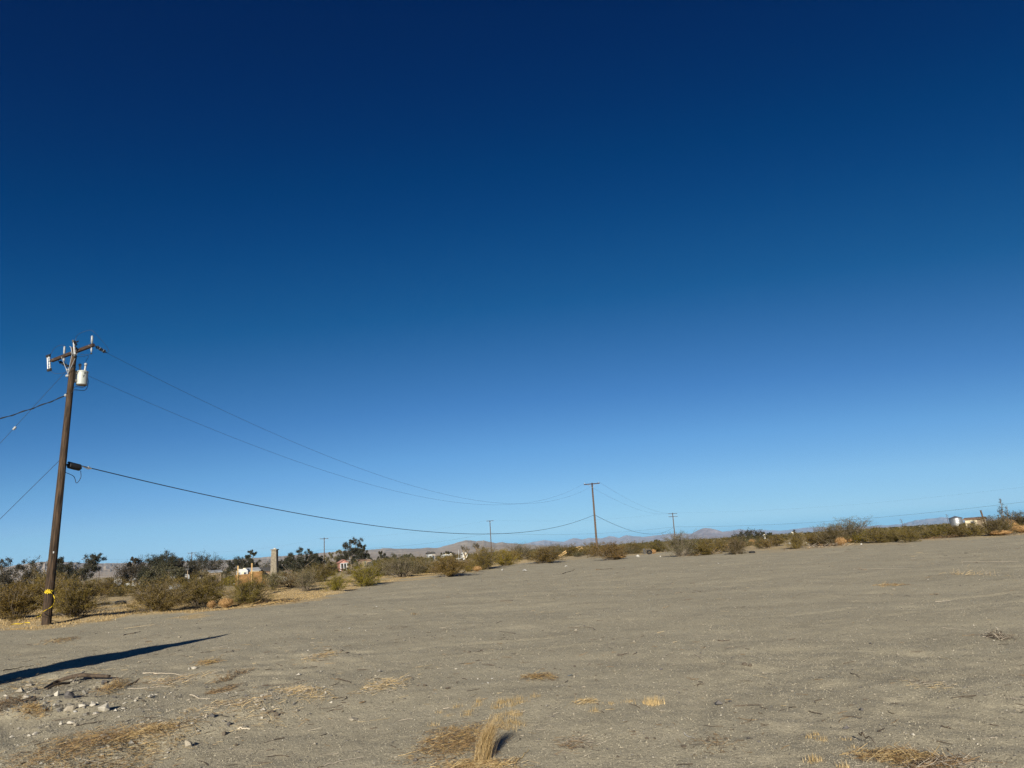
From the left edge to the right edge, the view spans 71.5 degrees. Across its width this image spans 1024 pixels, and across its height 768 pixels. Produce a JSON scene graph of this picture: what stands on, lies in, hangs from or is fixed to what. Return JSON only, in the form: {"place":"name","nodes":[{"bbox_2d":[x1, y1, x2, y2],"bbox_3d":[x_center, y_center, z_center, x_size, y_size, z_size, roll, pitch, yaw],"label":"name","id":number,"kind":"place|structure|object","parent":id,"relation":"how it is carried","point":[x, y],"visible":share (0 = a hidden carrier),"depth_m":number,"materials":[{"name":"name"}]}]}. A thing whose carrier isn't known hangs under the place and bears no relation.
{"place":"outdoors","nodes":[
{"label":"outdoors","id":0,"kind":"place"},
{"bbox_2d":[0,540,581,583],"bbox_3d":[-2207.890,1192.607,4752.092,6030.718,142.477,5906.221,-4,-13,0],"label":"hills","id":1,"kind":"structure","parent":0,"point":[107,570],"depth_m":4391.83,"materials":[{"name":"stone"}]},
{"bbox_2d":[0,533,1021,630],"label":"dry grass","id":2,"kind":"structure","parent":0,"point":[172,610],"depth_m":31.48,"materials":[{"name":"plant"}]},
{"bbox_2d":[0,524,1023,767],"bbox_3d":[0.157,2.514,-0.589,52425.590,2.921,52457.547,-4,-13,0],"label":"ground","id":3,"kind":"structure","parent":0,"point":[643,568],"depth_m":10.55,"materials":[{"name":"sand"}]},
{"bbox_2d":[0,556,36,592],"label":"desert tree","id":4,"kind":"object","parent":3,"relation":"on","point":[4,580],"visible":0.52,"depth_m":119.92,"materials":[{"name":"green plant"}]},
{"bbox_2d":[0,690,42,716],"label":"dead plant","id":5,"kind":"object","parent":3,"relation":"on","point":[10,699],"visible":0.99,"depth_m":9.31,"materials":[{"name":"brown plant"}]},
{"bbox_2d":[11,701,51,719],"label":"dead plant","id":6,"kind":"object","parent":3,"relation":"on","point":[34,706],"visible":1,"depth_m":8.88,"materials":[{"name":"plant"}]},
{"bbox_2d":[0,575,68,620],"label":"creosote bush","id":7,"kind":"object","parent":3,"relation":"on","point":[12,605],"visible":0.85,"depth_m":29.89,"materials":[{"name":"green plant"}]},
{"bbox_2d":[0,556,83,592],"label":"desert tree","id":8,"kind":"object","parent":3,"relation":"on","point":[11,571],"visible":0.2,"depth_m":141.35,"materials":[{"name":"green plant"}]},
{"bbox_2d":[1,566,83,609],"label":"creosote bush","id":9,"kind":"object","parent":3,"relation":"on","point":[39,580],"visible":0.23,"depth_m":37.54,"materials":[{"name":"green plant"}]},
{"bbox_2d":[36,556,86,587],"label":"desert tree","id":10,"kind":"object","parent":3,"relation":"on","point":[62,569],"visible":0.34,"depth_m":140.10,"materials":[{"name":"green plant"}]},
{"bbox_2d":[41,330,108,624],"bbox_3d":[-17.558,3.664,28.000,3.227,11.623,1.092,-12,-16,32],"label":"utility pole","id":11,"kind":"object","parent":3,"relation":"on","point":[79,377],"visible":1,"depth_m":27.94,"materials":[{"name":"brown wood"}]},
{"bbox_2d":[111,355,579,503],"bbox_3d":[-1.883,8.497,64.515,0.011,4.463,79.488,-8,-14,20],"label":"power line","id":12,"kind":"object","parent":11,"relation":"attached to","point":[278,435],"visible":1,"depth_m":36.23,"materials":[{"name":"metal"}]},
{"bbox_2d":[28,574,124,617],"bbox_3d":[-17.610,8.561,28.748,3.374,1.792,2.980,0,-14,-16],"label":"creosote bush","id":13,"kind":"object","parent":3,"relation":"on","point":[72,604],"visible":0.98,"depth_m":28.48,"materials":[{"name":"green plant"}]},
{"bbox_2d":[43,671,110,689],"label":"branch","id":14,"kind":"object","parent":3,"relation":"on","point":[65,678],"visible":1,"depth_m":11.17,"materials":[{"name":"wood"}]},
{"bbox_2d":[0,663,156,692],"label":"twig pile","id":15,"kind":"object","parent":3,"relation":"on","point":[42,685],"visible":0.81,"depth_m":11.37,"materials":[{"name":"plant"}]},
{"bbox_2d":[62,553,106,589],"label":"desert tree","id":16,"kind":"object","parent":3,"relation":"on","point":[90,564],"visible":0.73,"depth_m":138.20,"materials":[{"name":"green plant"}]},
{"bbox_2d":[2,710,214,767],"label":"straw pile","id":17,"kind":"object","parent":3,"relation":"on","point":[94,736],"visible":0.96,"depth_m":6.55,"materials":[{"name":"plant"}]},
{"bbox_2d":[85,577,133,595],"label":"creosote bush","id":18,"kind":"object","parent":3,"relation":"on","point":[106,585],"visible":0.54,"depth_m":58.24,"materials":[{"name":"green plant"}]},
{"bbox_2d":[92,677,131,695],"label":"dead plant","id":19,"kind":"object","parent":3,"relation":"on","point":[115,682],"visible":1,"depth_m":10.32,"materials":[{"name":"plant"}]},
{"bbox_2d":[106,583,131,596],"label":"scrub bush","id":20,"kind":"object","parent":3,"relation":"on","point":[120,591],"visible":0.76,"depth_m":53.20,"materials":[{"name":"green plant"}]},
{"bbox_2d":[121,556,139,583],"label":"desert tree","id":21,"kind":"object","parent":3,"relation":"on","point":[133,560],"visible":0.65,"depth_m":162.93,"materials":[{"name":"green plant"}]},
{"bbox_2d":[107,555,165,586],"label":"desert tree","id":22,"kind":"object","parent":3,"relation":"on","point":[124,569],"visible":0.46,"depth_m":161.85,"materials":[{"name":"green plant"}]},
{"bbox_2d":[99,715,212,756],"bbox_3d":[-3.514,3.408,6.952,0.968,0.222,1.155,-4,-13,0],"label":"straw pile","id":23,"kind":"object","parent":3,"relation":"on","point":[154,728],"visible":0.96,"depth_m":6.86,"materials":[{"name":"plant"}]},
{"bbox_2d":[135,548,177,582],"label":"desert tree","id":24,"kind":"object","parent":3,"relation":"on","point":[156,559],"visible":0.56,"depth_m":161.00,"materials":[{"name":"green plant"}]},
{"bbox_2d":[112,576,210,613],"bbox_3d":[-14.292,8.656,29.152,3.714,1.621,3.608,1,-14,-20],"label":"creosote bush","id":25,"kind":"object","parent":3,"relation":"on","point":[163,601],"visible":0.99,"depth_m":28.62,"materials":[{"name":"green plant"}]},
{"bbox_2d":[138,560,192,589],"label":"desert tree","id":26,"kind":"object","parent":3,"relation":"on","point":[179,572],"visible":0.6,"depth_m":121.67,"materials":[{"name":"green plant"}]},
{"bbox_2d":[123,664,257,690],"bbox_3d":[-5.076,4.467,10.839,1.975,0.143,1.412,-4,-13,0],"label":"twig pile","id":27,"kind":"object","parent":3,"relation":"on","point":[161,682],"visible":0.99,"depth_m":10.78,"materials":[{"name":"plant"}]},
{"bbox_2d":[160,569,244,606],"bbox_3d":[-13.988,9.310,32.614,4.140,1.769,3.654,3,-15,-27],"label":"creosote bush","id":28,"kind":"object","parent":3,"relation":"on","point":[202,592],"visible":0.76,"depth_m":32.22,"materials":[{"name":"green plant"}]},
{"bbox_2d":[183,551,227,578],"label":"desert tree","id":29,"kind":"object","parent":3,"relation":"on","point":[198,563],"visible":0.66,"depth_m":182.67,"materials":[{"name":"green plant"}]},
{"bbox_2d":[205,682,245,693],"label":"twig pile","id":30,"kind":"object","parent":3,"relation":"on","point":[228,688],"visible":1,"depth_m":9.85,"materials":[{"name":"beige plant"}]},
{"bbox_2d":[218,598,233,606],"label":"tumbleweed","id":31,"kind":"object","parent":3,"relation":"on","point":[224,602],"visible":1,"depth_m":29.89,"materials":[{"name":"beige plant"}]},
{"bbox_2d":[205,667,254,683],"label":"dead plant","id":32,"kind":"object","parent":3,"relation":"on","point":[231,676],"visible":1,"depth_m":10.77,"materials":[{"name":"beige plant"}]},
{"bbox_2d":[225,556,246,575],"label":"desert tree","id":33,"kind":"object","parent":3,"relation":"on","point":[240,562],"visible":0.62,"depth_m":207.95,"materials":[{"name":"green plant"}]},
{"bbox_2d":[167,692,306,733],"bbox_3d":[-2.999,3.586,7.869,1.423,0.217,2.124,5,-16,-33],"label":"twig pile","id":34,"kind":"object","parent":3,"relation":"on","point":[242,701],"visible":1,"depth_m":7.87,"materials":[{"name":"plant"}]},
{"bbox_2d":[212,570,283,604],"bbox_3d":[-11.614,8.980,31.478,3.106,1.562,3.097,0,-14,-15],"label":"creosote bush","id":35,"kind":"object","parent":3,"relation":"on","point":[243,594],"visible":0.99,"depth_m":31.22,"materials":[{"name":"green plant"}]},
{"bbox_2d":[235,563,261,584],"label":"board fence","id":36,"kind":"object","parent":3,"relation":"on","point":[242,576],"visible":0.46,"depth_m":68.22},
{"bbox_2d":[242,550,261,568],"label":"desert tree","id":37,"kind":"object","parent":3,"relation":"on","point":[249,558],"visible":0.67,"depth_m":196.57,"materials":[{"name":"green plant"}]},
{"bbox_2d":[233,596,309,606],"bbox_3d":[-10.887,9.514,31.545,4.209,0.457,4.139,-4,-13,0],"label":"brush pile","id":38,"kind":"object","parent":3,"relation":"on","point":[271,601],"visible":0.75,"depth_m":30.98,"materials":[{"name":"beige plant"}]},
{"bbox_2d":[263,568,283,590],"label":"scrub bush","id":39,"kind":"object","parent":3,"relation":"on","point":[273,577],"visible":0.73,"depth_m":45.63,"materials":[{"name":"green plant"}]},
{"bbox_2d":[270,548,278,575],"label":"stone chimney","id":40,"kind":"object","parent":3,"relation":"on","point":[274,558],"visible":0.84,"depth_m":128.90,"materials":[{"name":"stone"}]},
{"bbox_2d":[278,557,299,575],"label":"desert tree","id":41,"kind":"object","parent":3,"relation":"on","point":[280,567],"visible":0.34,"depth_m":184.91,"materials":[{"name":"green plant"}]},
{"bbox_2d":[277,568,313,587],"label":"scrub bush","id":42,"kind":"object","parent":3,"relation":"on","point":[290,582],"visible":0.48,"depth_m":47.78,"materials":[{"name":"green plant"}]},
{"bbox_2d":[282,546,321,570],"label":"desert tree","id":43,"kind":"object","parent":3,"relation":"on","point":[295,562],"visible":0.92,"depth_m":176.94,"materials":[{"name":"green plant"}]},
{"bbox_2d":[261,685,343,704],"bbox_3d":[-2.639,3.769,8.768,0.698,0.159,1.668,8,-18,-42],"label":"straw pile","id":44,"kind":"object","parent":3,"relation":"on","point":[297,688],"visible":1,"depth_m":8.65,"materials":[{"name":"plant"}]},
{"bbox_2d":[287,565,325,591],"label":"creosote bush","id":45,"kind":"object","parent":3,"relation":"on","point":[306,583],"visible":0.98,"depth_m":41.97,"materials":[{"name":"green plant"}]},
{"bbox_2d":[297,561,349,581],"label":"creosote bush","id":46,"kind":"object","parent":3,"relation":"on","point":[320,569],"visible":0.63,"depth_m":57.58,"materials":[{"name":"green plant"}]},
{"bbox_2d":[319,574,351,591],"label":"creosote bush","id":47,"kind":"object","parent":3,"relation":"on","point":[335,585],"visible":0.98,"depth_m":39.08,"materials":[{"name":"green plant"}]},
{"bbox_2d":[323,549,348,566],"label":"desert tree","id":48,"kind":"object","parent":3,"relation":"on","point":[327,560],"visible":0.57,"depth_m":202.44,"materials":[{"name":"green plant"}]},
{"bbox_2d":[335,536,365,567],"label":"desert tree","id":49,"kind":"object","parent":3,"relation":"on","point":[351,552],"visible":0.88,"depth_m":194.39,"materials":[{"name":"green plant"}]},
{"bbox_2d":[337,559,383,586],"bbox_3d":[-9.170,11.685,44.001,3.438,1.766,3.429,8,-18,-41],"label":"creosote bush","id":50,"kind":"object","parent":3,"relation":"on","point":[365,577],"visible":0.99,"depth_m":43.62,"materials":[{"name":"green plant"}]},
{"bbox_2d":[348,543,372,564],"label":"desert tree","id":51,"kind":"object","parent":3,"relation":"on","point":[360,545],"visible":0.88,"depth_m":194.73,"materials":[{"name":"green plant"}]},
{"bbox_2d":[360,557,399,575],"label":"creosote bush","id":52,"kind":"object","parent":3,"relation":"on","point":[379,571],"visible":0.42,"depth_m":68.35,"materials":[{"name":"green plant"}]},
{"bbox_2d":[347,675,420,695],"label":"dry grass","id":53,"kind":"structure","parent":3,"relation":"on","point":[382,683],"depth_m":8.91,"materials":[{"name":"plant"}]},
{"bbox_2d":[372,555,444,577],"bbox_3d":[-8.565,14.751,57.594,6.092,1.869,6.152,-3,-13,-1],"label":"creosote bush","id":54,"kind":"object","parent":3,"relation":"on","point":[399,570],"visible":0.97,"depth_m":57.35,"materials":[{"name":"green plant"}]},
{"bbox_2d":[401,555,441,573],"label":"creosote bush","id":55,"kind":"object","parent":3,"relation":"on","point":[425,571],"visible":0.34,"depth_m":68.62,"materials":[{"name":"green plant"}]},
{"bbox_2d":[419,553,477,577],"bbox_3d":[-4.640,13.113,51.593,4.293,1.883,3.790,0,-14,-14],"label":"creosote bush","id":56,"kind":"object","parent":3,"relation":"on","point":[449,569],"visible":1,"depth_m":51.15,"materials":[{"name":"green plant"}]},
{"bbox_2d":[391,715,535,767],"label":"straw pile","id":57,"kind":"object","parent":3,"relation":"on","point":[453,743],"visible":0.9,"depth_m":6.06,"materials":[{"name":"plant"}]},
{"bbox_2d":[461,546,505,569],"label":"creosote bush","id":58,"kind":"object","parent":3,"relation":"on","point":[483,561],"visible":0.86,"depth_m":67.72,"materials":[{"name":"green plant"}]},
{"bbox_2d":[423,754,546,767],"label":"straw pile","id":59,"kind":"object","parent":3,"relation":"on","point":[481,763],"visible":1,"depth_m":5.47,"materials":[{"name":"plant"}]},
{"bbox_2d":[474,714,504,761],"bbox_3d":[-0.171,2.813,5.656,0.291,0.361,0.341,-4,-13,0],"label":"grass tuft","id":60,"kind":"object","parent":3,"relation":"on","point":[484,747],"visible":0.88,"depth_m":5.64,"materials":[{"name":"plant"}]},
{"bbox_2d":[1,520,996,594],"bbox_3d":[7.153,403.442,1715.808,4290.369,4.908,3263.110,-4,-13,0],"label":"scrub","id":61,"kind":"object","parent":3,"relation":"on","point":[747,539],"visible":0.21,"depth_m":203.43,"materials":[{"name":"green plant"}]},
{"bbox_2d":[488,549,522,565],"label":"creosote bush","id":62,"kind":"object","parent":3,"relation":"on","point":[508,559],"visible":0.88,"depth_m":73.87,"materials":[{"name":"green plant"}]},
{"bbox_2d":[0,539,1023,767],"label":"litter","id":63,"kind":"object","parent":3,"relation":"on","point":[466,679],"visible":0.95,"depth_m":8.61,"materials":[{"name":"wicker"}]},
{"bbox_2d":[506,542,535,559],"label":"creosote bush","id":64,"kind":"object","parent":3,"relation":"on","point":[520,550],"visible":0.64,"depth_m":123.05,"materials":[{"name":"green plant"}]},
{"bbox_2d":[519,670,557,682],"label":"dry grass","id":65,"kind":"structure","parent":3,"relation":"on","point":[535,675],"depth_m":8.78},
{"bbox_2d":[516,545,567,563],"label":"creosote bush","id":66,"kind":"object","parent":3,"relation":"on","point":[544,555],"visible":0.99,"depth_m":77.96,"materials":[{"name":"green plant"}]},
{"bbox_2d":[559,543,583,556],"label":"creosote bush","id":67,"kind":"object","parent":3,"relation":"on","point":[568,551],"visible":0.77,"depth_m":112.97,"materials":[{"name":"green plant"}]},
{"bbox_2d":[546,731,604,756],"bbox_3d":[0.527,2.965,5.897,0.549,0.058,0.622,-11,-15,30],"label":"twig pile","id":68,"kind":"object","parent":3,"relation":"on","point":[573,747],"visible":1,"depth_m":5.85,"materials":[{"name":"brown wood"}]},
{"bbox_2d":[584,483,599,548],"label":"utility pole","id":69,"kind":"object","parent":3,"relation":"on","point":[596,540],"visible":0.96,"depth_m":100.71,"materials":[{"name":"brown wood"}]},
{"bbox_2d":[67,462,592,533],"bbox_3d":[-2.883,12.086,64.158,0.036,2.887,79.762,-9,-14,20],"label":"telephone cable","id":70,"kind":"object","parent":69,"relation":"attached to","point":[286,511],"visible":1,"depth_m":38.44,"materials":[{"name":"black rubber"}]},
{"bbox_2d":[66,461,91,482],"bbox_3d":[-17.435,3.553,28.471,0.250,0.834,1.275,-8,-14,19],"label":"splice case","id":71,"kind":"object","parent":70,"relation":"hanging from","point":[73,466],"visible":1,"depth_m":28.37,"materials":[{"name":"plastic"}]},
{"bbox_2d":[589,541,635,560],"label":"creosote bush","id":72,"kind":"object","parent":3,"relation":"on","point":[611,553],"visible":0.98,"depth_m":76.89,"materials":[{"name":"green plant"}]},
{"bbox_2d":[619,539,647,553],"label":"creosote bush","id":73,"kind":"object","parent":3,"relation":"on","point":[639,547],"visible":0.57,"depth_m":110.08,"materials":[{"name":"green plant"}]},
{"bbox_2d":[635,695,665,706],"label":"grass tuft","id":74,"kind":"object","parent":3,"relation":"on","point":[649,702],"visible":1,"depth_m":7.19,"materials":[{"name":"plant"}]},
{"bbox_2d":[638,540,674,551],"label":"creosote bush","id":75,"kind":"object","parent":3,"relation":"on","point":[657,548],"visible":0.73,"depth_m":103.15,"materials":[{"name":"green plant"}]},
{"bbox_2d":[661,529,703,556],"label":"creosote bush","id":76,"kind":"object","parent":3,"relation":"on","point":[678,549],"visible":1,"depth_m":68.48,"materials":[{"name":"green plant"}]},
{"bbox_2d":[685,536,725,555],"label":"creosote bush","id":77,"kind":"object","parent":3,"relation":"on","point":[704,548],"visible":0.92,"depth_m":69.02,"materials":[{"name":"green plant"}]},
{"bbox_2d":[678,733,752,757],"bbox_3d":[1.583,2.830,5.599,0.680,0.056,0.578,-15,-17,41],"label":"twig pile","id":78,"kind":"object","parent":3,"relation":"on","point":[713,738],"visible":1,"depth_m":5.65,"materials":[{"name":"brown wood"}]},
{"bbox_2d":[709,536,729,551],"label":"creosote bush","id":79,"kind":"object","parent":3,"relation":"on","point":[717,541],"visible":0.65,"depth_m":74.31,"materials":[{"name":"green plant"}]},
{"bbox_2d":[720,534,752,554],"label":"creosote bush","id":80,"kind":"object","parent":3,"relation":"on","point":[733,546],"visible":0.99,"depth_m":64.49,"materials":[{"name":"green plant"}]},
{"bbox_2d":[731,527,765,539],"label":"desert tree","id":81,"kind":"object","parent":3,"relation":"on","point":[747,532],"visible":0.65,"depth_m":242.11,"materials":[{"name":"green plant"}]},
{"bbox_2d":[763,533,787,545],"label":"creosote bush","id":82,"kind":"object","parent":3,"relation":"on","point":[778,542],"visible":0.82,"depth_m":89.23,"materials":[{"name":"green plant"}]},
{"bbox_2d":[778,531,811,548],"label":"creosote bush","id":83,"kind":"object","parent":3,"relation":"on","point":[795,541],"visible":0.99,"depth_m":71.85,"materials":[{"name":"green plant"}]},
{"bbox_2d":[798,531,824,545],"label":"creosote bush","id":84,"kind":"object","parent":3,"relation":"on","point":[810,538],"visible":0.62,"depth_m":80.09,"materials":[{"name":"green plant"}]},
{"bbox_2d":[784,541,853,549],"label":"brush pile","id":85,"kind":"object","parent":3,"relation":"on","point":[833,545],"visible":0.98,"depth_m":70.04,"materials":[{"name":"brown plant"}]},
{"bbox_2d":[813,522,851,545],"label":"creosote bush","id":86,"kind":"object","parent":3,"relation":"on","point":[829,535],"visible":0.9,"depth_m":74.84,"materials":[{"name":"green plant"}]},
{"bbox_2d":[809,514,879,542],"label":"creosote bush","id":87,"kind":"object","parent":3,"relation":"on","point":[849,527],"visible":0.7,"depth_m":79.99,"materials":[{"name":"green plant"}]},
{"bbox_2d":[859,525,898,542],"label":"creosote bush","id":88,"kind":"object","parent":3,"relation":"on","point":[876,536],"visible":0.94,"depth_m":75.61,"materials":[{"name":"green plant"}]},
{"bbox_2d":[879,529,904,542],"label":"creosote bush","id":89,"kind":"object","parent":3,"relation":"on","point":[895,534],"visible":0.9,"depth_m":74.76,"materials":[{"name":"green plant"}]},
{"bbox_2d":[832,741,957,766],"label":"straw pile","id":90,"kind":"object","parent":3,"relation":"on","point":[900,752],"visible":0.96,"depth_m":5.04,"materials":[{"name":"plant"}]},
{"bbox_2d":[891,527,921,542],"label":"creosote bush","id":91,"kind":"object","parent":3,"relation":"on","point":[908,535],"visible":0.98,"depth_m":71.61,"materials":[{"name":"green plant"}]},
{"bbox_2d":[894,676,970,692],"bbox_3d":[4.187,3.045,7.274,0.491,0.076,1.146,4,-15,-28],"label":"twig pile","id":92,"kind":"object","parent":3,"relation":"on","point":[931,687],"visible":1,"depth_m":7.23,"materials":[{"name":"wood"}]},
{"bbox_2d":[919,522,955,537],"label":"creosote bush","id":93,"kind":"object","parent":3,"relation":"on","point":[935,532],"visible":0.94,"depth_m":82.79,"materials":[{"name":"green plant"}]},
{"bbox_2d":[888,749,992,767],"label":"dry grass","id":94,"kind":"structure","parent":3,"relation":"on","point":[951,761],"depth_m":4.84,"materials":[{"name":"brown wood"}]},
{"bbox_2d":[941,520,968,535],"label":"creosote bush","id":95,"kind":"object","parent":3,"relation":"on","point":[952,531],"visible":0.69,"depth_m":81.66,"materials":[{"name":"green plant"}]},
{"bbox_2d":[948,516,962,526],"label":"water tank","id":96,"kind":"object","parent":3,"relation":"on","point":[953,520],"visible":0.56,"depth_m":166.46,"materials":[{"name":"silver metal"}]},
{"bbox_2d":[956,522,989,536],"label":"creosote bush","id":97,"kind":"object","parent":3,"relation":"on","point":[972,530],"visible":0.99,"depth_m":75.93,"materials":[{"name":"green plant"}]},
{"bbox_2d":[965,514,1018,535],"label":"creosote bush","id":98,"kind":"object","parent":3,"relation":"on","point":[992,524],"visible":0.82,"depth_m":76.75,"materials":[{"name":"green plant"}]},
{"bbox_2d":[981,629,1018,639],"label":"dead plant","id":99,"kind":"object","parent":3,"relation":"on","point":[1003,636],"visible":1,"depth_m":10.00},
{"bbox_2d":[996,499,1014,529],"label":"spindly tree","id":100,"kind":"object","parent":3,"relation":"on","point":[1001,511],"visible":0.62,"depth_m":95.90,"materials":[{"name":"green plant"}]},
{"bbox_2d":[993,510,1023,524],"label":"creosote bush","id":101,"kind":"object","parent":3,"relation":"on","point":[1018,519],"visible":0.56,"depth_m":123.57,"materials":[{"name":"green plant"}]},
{"bbox_2d":[0,0,1023,566],"label":"sky","id":102,"kind":"structure","parent":0,"point":[716,259],"materials":[{"name":"blue"}]},
{"bbox_2d":[526,533,690,546],"bbox_3d":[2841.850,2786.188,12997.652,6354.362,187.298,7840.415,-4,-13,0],"label":"hills","id":103,"kind":"structure","parent":0,"point":[609,539],"depth_m":13494.31,"materials":[{"name":"stone"}]},
{"bbox_2d":[681,528,788,539],"bbox_3d":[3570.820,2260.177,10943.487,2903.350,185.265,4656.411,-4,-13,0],"label":"hills","id":104,"kind":"structure","parent":0,"point":[706,533],"depth_m":10991.33,"materials":[{"name":"stone"}]},
{"bbox_2d":[724,517,1023,532],"bbox_3d":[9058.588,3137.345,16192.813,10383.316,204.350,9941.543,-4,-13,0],"label":"hills","id":105,"kind":"structure","parent":0,"point":[939,520],"depth_m":16561.74,"materials":[{"name":"stone"}]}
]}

